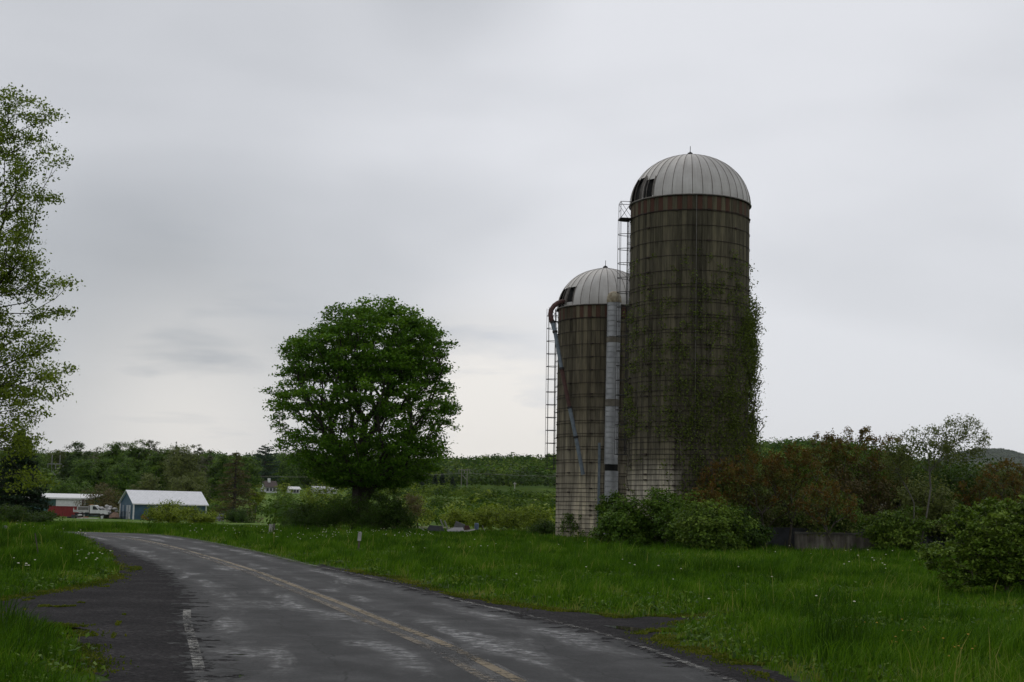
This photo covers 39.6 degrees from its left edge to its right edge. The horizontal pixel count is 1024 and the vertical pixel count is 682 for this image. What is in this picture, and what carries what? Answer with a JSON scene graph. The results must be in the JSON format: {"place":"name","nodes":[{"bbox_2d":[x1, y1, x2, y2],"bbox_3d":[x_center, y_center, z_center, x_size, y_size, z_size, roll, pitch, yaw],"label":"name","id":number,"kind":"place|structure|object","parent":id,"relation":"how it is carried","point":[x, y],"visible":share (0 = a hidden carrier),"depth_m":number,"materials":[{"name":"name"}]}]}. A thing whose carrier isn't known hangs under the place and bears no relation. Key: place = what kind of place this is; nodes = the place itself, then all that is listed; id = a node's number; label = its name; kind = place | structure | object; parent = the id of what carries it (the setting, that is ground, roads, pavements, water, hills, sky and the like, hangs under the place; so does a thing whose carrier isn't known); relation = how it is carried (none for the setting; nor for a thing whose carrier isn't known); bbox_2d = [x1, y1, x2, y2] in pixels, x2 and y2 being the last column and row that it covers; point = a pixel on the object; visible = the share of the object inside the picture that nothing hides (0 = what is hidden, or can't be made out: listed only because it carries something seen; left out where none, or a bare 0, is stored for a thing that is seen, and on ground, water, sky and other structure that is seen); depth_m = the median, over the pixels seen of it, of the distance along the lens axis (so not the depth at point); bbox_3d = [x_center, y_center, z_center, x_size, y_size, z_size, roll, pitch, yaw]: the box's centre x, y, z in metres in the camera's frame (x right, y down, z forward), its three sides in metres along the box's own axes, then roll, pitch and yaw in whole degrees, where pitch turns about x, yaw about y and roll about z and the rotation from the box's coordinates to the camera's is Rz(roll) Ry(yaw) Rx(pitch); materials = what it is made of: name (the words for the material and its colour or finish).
{"place":"outdoors","nodes":[
{"label":"outdoors","id":0,"kind":"place"},
{"bbox_2d":[73,532,740,681],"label":"road","id":1,"kind":"structure","parent":0,"point":[272,631],"depth_m":19.02,"materials":[{"name":"grey asphalt"}]},
{"bbox_2d":[93,535,525,681],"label":"road marking","id":2,"kind":"object","parent":1,"relation":"on","point":[492,667],"visible":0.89,"depth_m":21.02,"materials":[{"name":"yellow paint"}]},
{"bbox_2d":[147,542,491,679],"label":"road marking","id":3,"kind":"object","parent":1,"relation":"on","point":[349,614],"visible":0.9,"depth_m":22.14,"materials":[{"name":"yellow paint"}]},
{"bbox_2d":[0,455,1023,681],"bbox_3d":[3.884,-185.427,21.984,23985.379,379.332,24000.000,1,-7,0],"label":"ground","id":4,"kind":"structure","parent":0,"point":[533,488],"depth_m":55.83,"materials":[{"name":"green plant"}]},
{"bbox_2d":[0,503,31,523],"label":"bush","id":5,"kind":"object","parent":4,"relation":"on","point":[11,513],"visible":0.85,"depth_m":90.80,"materials":[{"name":"green plant"}]},
{"bbox_2d":[0,429,58,520],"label":"spruce tree","id":6,"kind":"object","parent":4,"relation":"on","point":[13,499],"visible":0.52,"depth_m":126.43,"materials":[{"name":"green plant"}]},
{"bbox_2d":[25,448,56,484],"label":"tree","id":7,"kind":"object","parent":4,"relation":"on","point":[42,463],"visible":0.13,"depth_m":419.20,"materials":[{"name":"green plant"}]},
{"bbox_2d":[0,82,85,494],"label":"tree","id":8,"kind":"object","parent":4,"relation":"on","point":[6,278],"visible":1,"depth_m":42.19,"materials":[{"name":"green plant"}]},
{"bbox_2d":[20,509,65,522],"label":"bush","id":9,"kind":"object","parent":4,"relation":"on","point":[39,517],"visible":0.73,"depth_m":103.82,"materials":[{"name":"green plant"}]},
{"bbox_2d":[44,449,67,492],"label":"tree","id":10,"kind":"object","parent":4,"relation":"on","point":[56,457],"visible":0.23,"depth_m":428.16,"materials":[{"name":"green plant"}]},
{"bbox_2d":[48,506,78,516],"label":"red container","id":11,"kind":"object","parent":4,"relation":"on","point":[66,511],"visible":0.62,"depth_m":245.05,"materials":[{"name":"metal"}]},
{"bbox_2d":[28,493,102,516],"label":"barn","id":12,"kind":"structure","parent":4,"relation":"on","point":[59,499],"depth_m":260.08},
{"bbox_2d":[56,499,85,516],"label":"sliding door","id":13,"kind":"structure","parent":12,"relation":"in","point":[59,502],"depth_m":260.02,"materials":[{"name":"white paint"}]},
{"bbox_2d":[47,476,86,493],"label":"tree","id":14,"kind":"object","parent":4,"relation":"on","point":[58,488],"visible":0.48,"depth_m":296.17,"materials":[{"name":"green plant"}]},
{"bbox_2d":[54,441,96,492],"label":"tree","id":15,"kind":"object","parent":4,"relation":"on","point":[65,471],"visible":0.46,"depth_m":382.67,"materials":[{"name":"green plant"}]},
{"bbox_2d":[69,455,112,497],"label":"tree","id":16,"kind":"object","parent":4,"relation":"on","point":[93,475],"visible":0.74,"depth_m":345.68,"materials":[{"name":"green plant"}]},
{"bbox_2d":[73,505,110,518],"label":"pickup truck","id":17,"kind":"object","parent":4,"relation":"on","point":[94,509],"visible":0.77,"depth_m":236.31,"materials":[{"name":"metal"}]},
{"bbox_2d":[75,482,122,516],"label":"bush","id":18,"kind":"object","parent":4,"relation":"on","point":[103,501],"visible":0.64,"depth_m":258.53,"materials":[{"name":"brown plant"}]},
{"bbox_2d":[95,442,133,504],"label":"tree","id":19,"kind":"object","parent":4,"relation":"on","point":[115,454],"visible":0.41,"depth_m":377.53,"materials":[{"name":"green plant"}]},
{"bbox_2d":[0,541,238,681],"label":"gravel shoulder","id":20,"kind":"object","parent":4,"relation":"on","point":[146,599],"visible":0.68,"depth_m":20.71},
{"bbox_2d":[0,549,845,681],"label":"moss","id":21,"kind":"object","parent":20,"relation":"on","point":[722,657],"visible":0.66,"depth_m":21.56,"materials":[{"name":"green plant"}]},
{"bbox_2d":[101,457,145,499],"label":"tree","id":22,"kind":"object","parent":4,"relation":"on","point":[123,476],"visible":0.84,"depth_m":340.99,"materials":[{"name":"green plant"}]},
{"bbox_2d":[30,465,236,494],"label":"treeline understorey","id":23,"kind":"object","parent":4,"relation":"on","point":[51,473],"visible":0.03,"depth_m":404.21,"materials":[{"name":"green plant"}]},
{"bbox_2d":[122,439,151,478],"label":"tree","id":24,"kind":"object","parent":4,"relation":"on","point":[138,456],"visible":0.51,"depth_m":387.70,"materials":[{"name":"green plant"}]},
{"bbox_2d":[126,471,161,490],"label":"tree","id":25,"kind":"object","parent":4,"relation":"on","point":[148,483],"visible":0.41,"depth_m":296.91,"materials":[{"name":"green plant"}]},
{"bbox_2d":[139,446,171,490],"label":"tree","id":26,"kind":"object","parent":4,"relation":"on","point":[156,469],"visible":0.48,"depth_m":367.01,"materials":[{"name":"green plant"}]},
{"bbox_2d":[118,490,208,519],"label":"blue shed","id":27,"kind":"structure","parent":4,"relation":"on","point":[133,503],"depth_m":237.04,"materials":[{"name":"metal"}]},
{"bbox_2d":[140,497,196,523],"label":"bush","id":28,"kind":"object","parent":4,"relation":"on","point":[172,512],"visible":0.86,"depth_m":122.35,"materials":[{"name":"green plant"}]},
{"bbox_2d":[157,443,209,491],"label":"tree","id":29,"kind":"object","parent":4,"relation":"on","point":[178,464],"visible":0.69,"depth_m":346.11,"materials":[{"name":"green plant"}]},
{"bbox_2d":[168,476,210,497],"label":"tree","id":30,"kind":"object","parent":4,"relation":"on","point":[190,483],"visible":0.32,"depth_m":297.21,"materials":[{"name":"green plant"}]},
{"bbox_2d":[177,506,225,523],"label":"bush","id":31,"kind":"object","parent":4,"relation":"on","point":[203,517],"visible":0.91,"depth_m":118.56,"materials":[{"name":"green plant"}]},
{"bbox_2d":[198,450,216,504],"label":"tree","id":32,"kind":"object","parent":4,"relation":"on","point":[210,458],"visible":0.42,"depth_m":377.27,"materials":[{"name":"green plant"}]},
{"bbox_2d":[204,453,240,502],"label":"tree","id":33,"kind":"object","parent":4,"relation":"on","point":[216,472],"visible":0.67,"depth_m":366.35,"materials":[{"name":"green plant"}]},
{"bbox_2d":[210,451,263,522],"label":"larch tree","id":34,"kind":"object","parent":4,"relation":"on","point":[233,504],"visible":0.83,"depth_m":223.46,"materials":[{"name":"green plant"}]},
{"bbox_2d":[222,507,254,522],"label":"bush","id":35,"kind":"object","parent":4,"relation":"on","point":[238,516],"visible":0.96,"depth_m":212.58,"materials":[{"name":"green plant"}]},
{"bbox_2d":[237,457,265,502],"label":"tree","id":36,"kind":"object","parent":4,"relation":"on","point":[255,478],"visible":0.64,"depth_m":416.09,"materials":[{"name":"green plant"}]},
{"bbox_2d":[246,484,266,514],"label":"bush","id":37,"kind":"object","parent":4,"relation":"on","point":[260,497],"visible":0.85,"depth_m":233.07,"materials":[{"name":"green plant"}]},
{"bbox_2d":[252,445,283,481],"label":"pine tree","id":38,"kind":"object","parent":4,"relation":"on","point":[266,458],"visible":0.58,"depth_m":557.30,"materials":[{"name":"green plant"}]},
{"bbox_2d":[261,478,277,492],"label":"white house","id":39,"kind":"structure","parent":4,"relation":"on","point":[269,484],"depth_m":543.53,"materials":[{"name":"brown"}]},
{"bbox_2d":[260,491,304,523],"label":"bush","id":40,"kind":"object","parent":4,"relation":"on","point":[280,505],"visible":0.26,"depth_m":187.78,"materials":[{"name":"green plant"}]},
{"bbox_2d":[267,451,308,489],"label":"tree","id":41,"kind":"object","parent":4,"relation":"on","point":[289,474],"visible":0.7,"depth_m":583.11,"materials":[{"name":"green plant"}]},
{"bbox_2d":[278,511,323,528],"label":"bush","id":42,"kind":"object","parent":4,"relation":"on","point":[295,518],"visible":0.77,"depth_m":91.74,"materials":[{"name":"green plant"}]},
{"bbox_2d":[298,457,323,488],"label":"tree","id":43,"kind":"object","parent":4,"relation":"on","point":[307,482],"visible":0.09,"depth_m":594.92,"materials":[{"name":"green plant"}]},
{"bbox_2d":[278,501,346,529],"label":"bush","id":44,"kind":"object","parent":4,"relation":"on","point":[325,516],"visible":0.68,"depth_m":93.43,"materials":[{"name":"green plant"}]},
{"bbox_2d":[296,478,348,525],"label":"bush","id":45,"kind":"object","parent":4,"relation":"on","point":[310,497],"visible":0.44,"depth_m":168.06,"materials":[{"name":"green plant"}]},
{"bbox_2d":[308,495,357,528],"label":"bush","id":46,"kind":"object","parent":4,"relation":"on","point":[333,505],"visible":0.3,"depth_m":94.79,"materials":[{"name":"green plant"}]},
{"bbox_2d":[329,494,390,530],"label":"bush","id":47,"kind":"object","parent":4,"relation":"on","point":[347,515],"visible":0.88,"depth_m":92.44,"materials":[{"name":"green plant"}]},
{"bbox_2d":[258,293,462,529],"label":"maple tree","id":48,"kind":"object","parent":4,"relation":"on","point":[410,358],"visible":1,"depth_m":94.52,"materials":[{"name":"green plant"}]},
{"bbox_2d":[352,486,411,530],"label":"bush","id":49,"kind":"object","parent":4,"relation":"on","point":[393,500],"visible":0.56,"depth_m":93.98,"materials":[{"name":"green plant"}]},
{"bbox_2d":[378,501,422,530],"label":"bush","id":50,"kind":"object","parent":4,"relation":"on","point":[399,515],"visible":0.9,"depth_m":92.82,"materials":[{"name":"green plant"}]},
{"bbox_2d":[396,493,425,527],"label":"bush","id":51,"kind":"object","parent":4,"relation":"on","point":[411,501],"visible":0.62,"depth_m":148.21,"materials":[{"name":"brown plant"}]},
{"bbox_2d":[400,483,437,526],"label":"bush","id":52,"kind":"object","parent":4,"relation":"on","point":[430,512],"visible":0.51,"depth_m":198.08,"materials":[{"name":"green plant"}]},
{"bbox_2d":[439,507,473,528],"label":"bush","id":53,"kind":"object","parent":4,"relation":"on","point":[458,516],"visible":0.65,"depth_m":120.51,"materials":[{"name":"green plant"}]},
{"bbox_2d":[402,488,555,527],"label":"valley scrub","id":54,"kind":"object","parent":4,"relation":"on","point":[475,500],"visible":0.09,"depth_m":215.67,"materials":[{"name":"green plant"}]},
{"bbox_2d":[463,505,501,530],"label":"bush","id":55,"kind":"object","parent":4,"relation":"on","point":[479,518],"visible":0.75,"depth_m":113.70,"materials":[{"name":"green plant"}]},
{"bbox_2d":[479,502,529,531],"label":"bush","id":56,"kind":"object","parent":4,"relation":"on","point":[509,519],"visible":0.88,"depth_m":110.69,"materials":[{"name":"green plant"}]},
{"bbox_2d":[0,452,1020,490],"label":"wood edge","id":57,"kind":"object","parent":4,"relation":"on","point":[529,478],"visible":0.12,"depth_m":702.26,"materials":[{"name":"green plant"}]},
{"bbox_2d":[32,435,1023,494],"bbox_3d":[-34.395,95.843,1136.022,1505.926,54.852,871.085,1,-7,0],"label":"hill wood","id":58,"kind":"object","parent":4,"relation":"on","point":[503,462],"visible":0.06,"depth_m":1050.40,"materials":[{"name":"green plant"}]},
{"bbox_2d":[516,504,555,531],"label":"bush","id":59,"kind":"object","parent":4,"relation":"on","point":[533,517],"visible":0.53,"depth_m":102.83,"materials":[{"name":"green plant"}]},
{"bbox_2d":[527,518,555,534],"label":"bush","id":60,"kind":"object","parent":4,"relation":"on","point":[545,526],"visible":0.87,"depth_m":90.95,"materials":[{"name":"green plant"}]},
{"bbox_2d":[316,564,796,681],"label":"gravel shoulder","id":61,"kind":"object","parent":4,"relation":"on","point":[590,622],"visible":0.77,"depth_m":21.27},
{"bbox_2d":[545,260,629,538],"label":"short silo","id":62,"kind":"object","parent":4,"relation":"on","point":[590,467],"visible":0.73,"depth_m":82.27,"materials":[{"name":"concrete"}]},
{"bbox_2d":[556,512,587,536],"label":"climbing vine","id":63,"kind":"object","parent":62,"relation":"attached to","point":[568,522],"visible":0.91,"depth_m":81.77,"materials":[{"name":"green plant"}]},
{"bbox_2d":[594,490,622,538],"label":"shrub","id":64,"kind":"object","parent":4,"relation":"on","point":[603,504],"visible":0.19,"depth_m":78.44,"materials":[{"name":"green plant"}]},
{"bbox_2d":[205,482,1022,536],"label":"valley scrub","id":65,"kind":"object","parent":4,"relation":"on","point":[438,490],"visible":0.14,"depth_m":424.48,"materials":[{"name":"green plant"}]},
{"bbox_2d":[585,511,644,545],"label":"shrub","id":66,"kind":"object","parent":4,"relation":"on","point":[611,523],"visible":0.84,"depth_m":67.10,"materials":[{"name":"green plant"}]},
{"bbox_2d":[596,494,664,545],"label":"shrub","id":67,"kind":"object","parent":4,"relation":"on","point":[626,505],"visible":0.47,"depth_m":68.19,"materials":[{"name":"green plant"}]},
{"bbox_2d":[630,486,678,545],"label":"shrub","id":68,"kind":"object","parent":4,"relation":"on","point":[654,505],"visible":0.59,"depth_m":68.03,"materials":[{"name":"green plant"}]},
{"bbox_2d":[614,146,751,542],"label":"tall silo","id":69,"kind":"object","parent":4,"relation":"on","point":[691,200],"visible":0.71,"depth_m":71.22,"materials":[{"name":"concrete"}]},
{"bbox_2d":[617,245,763,516],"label":"climbing vine","id":70,"kind":"object","parent":69,"relation":"attached to","point":[752,366],"visible":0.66,"depth_m":70.70,"materials":[{"name":"green plant"}]},
{"bbox_2d":[751,301,767,476],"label":"climbing vine","id":71,"kind":"object","parent":69,"relation":"attached to","point":[759,384],"visible":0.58,"depth_m":72.80,"materials":[{"name":"green plant"}]},
{"bbox_2d":[652,489,713,548],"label":"shrub","id":72,"kind":"object","parent":4,"relation":"on","point":[671,535],"visible":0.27,"depth_m":65.48,"materials":[{"name":"green plant"}]},
{"bbox_2d":[673,482,731,527],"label":"sumac","id":73,"kind":"object","parent":4,"relation":"on","point":[713,494],"visible":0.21,"depth_m":65.51,"materials":[{"name":"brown plant"}]},
{"bbox_2d":[668,497,760,550],"bbox_3d":[8.850,8.227,62.424,4.146,2.812,3.854,-1,-7,17],"label":"shrub","id":74,"kind":"object","parent":4,"relation":"on","point":[709,528],"visible":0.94,"depth_m":61.87,"materials":[{"name":"green plant"}]},
{"bbox_2d":[692,454,758,518],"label":"sumac","id":75,"kind":"object","parent":4,"relation":"on","point":[714,480],"visible":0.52,"depth_m":68.47,"materials":[{"name":"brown plant"}]},
{"bbox_2d":[723,504,777,550],"bbox_3d":[10.428,8.574,64.396,3.076,2.488,2.701,-3,-8,30],"label":"shrub","id":76,"kind":"object","parent":4,"relation":"on","point":[755,536],"visible":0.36,"depth_m":64.05,"materials":[{"name":"green plant"}]},
{"bbox_2d":[729,475,789,544],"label":"shrub","id":77,"kind":"object","parent":4,"relation":"on","point":[766,521],"visible":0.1,"depth_m":71.61,"materials":[{"name":"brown plant"}]},
{"bbox_2d":[719,445,800,546],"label":"sumac","id":78,"kind":"object","parent":4,"relation":"on","point":[785,478],"visible":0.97,"depth_m":67.20,"materials":[{"name":"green plant"}]},
{"bbox_2d":[758,441,837,546],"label":"sumac","id":79,"kind":"object","parent":4,"relation":"on","point":[801,474],"visible":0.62,"depth_m":68.39,"materials":[{"name":"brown plant"}]},
{"bbox_2d":[764,464,846,532],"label":"shrub","id":80,"kind":"object","parent":4,"relation":"on","point":[797,525],"visible":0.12,"depth_m":71.73,"materials":[{"name":"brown plant"}]},
{"bbox_2d":[799,428,856,488],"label":"sumac","id":81,"kind":"object","parent":4,"relation":"on","point":[826,438],"visible":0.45,"depth_m":74.53,"materials":[{"name":"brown plant"}]},
{"bbox_2d":[786,476,870,549],"bbox_3d":[14.270,7.929,65.021,3.876,3.578,3.342,1,-7,0],"label":"sumac","id":82,"kind":"object","parent":4,"relation":"on","point":[829,504],"visible":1,"depth_m":64.86,"materials":[{"name":"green plant"}]},
{"bbox_2d":[787,488,872,532],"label":"shrub","id":83,"kind":"object","parent":4,"relation":"on","point":[858,524],"visible":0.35,"depth_m":69.18,"materials":[{"name":"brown plant"}]},
{"bbox_2d":[793,532,875,551],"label":"concrete wall","id":84,"kind":"structure","parent":4,"relation":"on","point":[804,540],"depth_m":66.39,"materials":[{"name":"grey concrete"}]},
{"bbox_2d":[823,425,902,509],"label":"sumac","id":85,"kind":"object","parent":4,"relation":"on","point":[847,458],"visible":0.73,"depth_m":73.52,"materials":[{"name":"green plant"}]},
{"bbox_2d":[825,458,900,528],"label":"shrub","id":86,"kind":"object","parent":4,"relation":"on","point":[854,484],"visible":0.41,"depth_m":72.26,"materials":[{"name":"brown plant"}]},
{"bbox_2d":[758,527,973,548],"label":"back wall","id":87,"kind":"structure","parent":4,"relation":"on","point":[781,537],"depth_m":70.54,"materials":[{"name":"grey concrete"}]},
{"bbox_2d":[854,458,923,526],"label":"shrub","id":88,"kind":"object","parent":4,"relation":"on","point":[891,486],"visible":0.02,"depth_m":76.00,"materials":[{"name":"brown plant"}]},
{"bbox_2d":[859,432,919,510],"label":"sumac","id":89,"kind":"object","parent":4,"relation":"on","point":[889,438],"visible":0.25,"depth_m":74.68,"materials":[{"name":"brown plant"}]},
{"bbox_2d":[854,504,938,552],"bbox_3d":[17.474,8.832,65.403,3.624,2.690,3.379,1,-7,0],"label":"shrub","id":90,"kind":"object","parent":4,"relation":"on","point":[884,529],"visible":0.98,"depth_m":64.81,"materials":[{"name":"green plant"}]},
{"bbox_2d":[880,469,965,549],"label":"shrub","id":91,"kind":"object","parent":4,"relation":"on","point":[921,493],"visible":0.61,"depth_m":69.87,"materials":[{"name":"green plant"}]},
{"bbox_2d":[876,413,991,551],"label":"pale stemmed tree","id":92,"kind":"object","parent":4,"relation":"on","point":[946,447],"visible":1,"depth_m":65.22,"materials":[{"name":"green plant"}]},
{"bbox_2d":[886,441,1005,514],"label":"shrub","id":93,"kind":"object","parent":4,"relation":"on","point":[965,476],"visible":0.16,"depth_m":74.38,"materials":[{"name":"green plant"}]},
{"bbox_2d":[924,495,988,547],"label":"shrub","id":94,"kind":"object","parent":4,"relation":"on","point":[944,534],"visible":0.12,"depth_m":70.36,"materials":[{"name":"green plant"}]},
{"bbox_2d":[912,495,1023,593],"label":"honeysuckle bush","id":95,"kind":"object","parent":4,"relation":"on","point":[980,569],"visible":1,"depth_m":30.94,"materials":[{"name":"green plant"}]},
{"bbox_2d":[949,480,993,525],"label":"sumac","id":96,"kind":"object","parent":4,"relation":"on","point":[965,496],"visible":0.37,"depth_m":72.36,"materials":[{"name":"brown plant"}]},
{"bbox_2d":[935,448,1023,472],"bbox_3d":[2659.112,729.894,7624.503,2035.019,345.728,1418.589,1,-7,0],"label":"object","id":97,"kind":"object","parent":4,"relation":"on","point":[1004,453],"visible":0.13,"depth_m":7634.82,"materials":[{"name":"green plant"}]},
{"bbox_2d":[956,460,1023,538],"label":"shrub","id":98,"kind":"object","parent":4,"relation":"on","point":[984,477],"visible":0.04,"depth_m":78.79,"materials":[{"name":"green plant"}]},
{"bbox_2d":[966,457,1023,516],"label":"sumac","id":99,"kind":"object","parent":4,"relation":"on","point":[1016,480],"visible":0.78,"depth_m":71.47,"materials":[{"name":"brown plant"}]},
{"bbox_2d":[0,0,1023,460],"label":"sky","id":100,"kind":"structure","parent":0,"point":[240,171],"materials":[{"name":"grey"}]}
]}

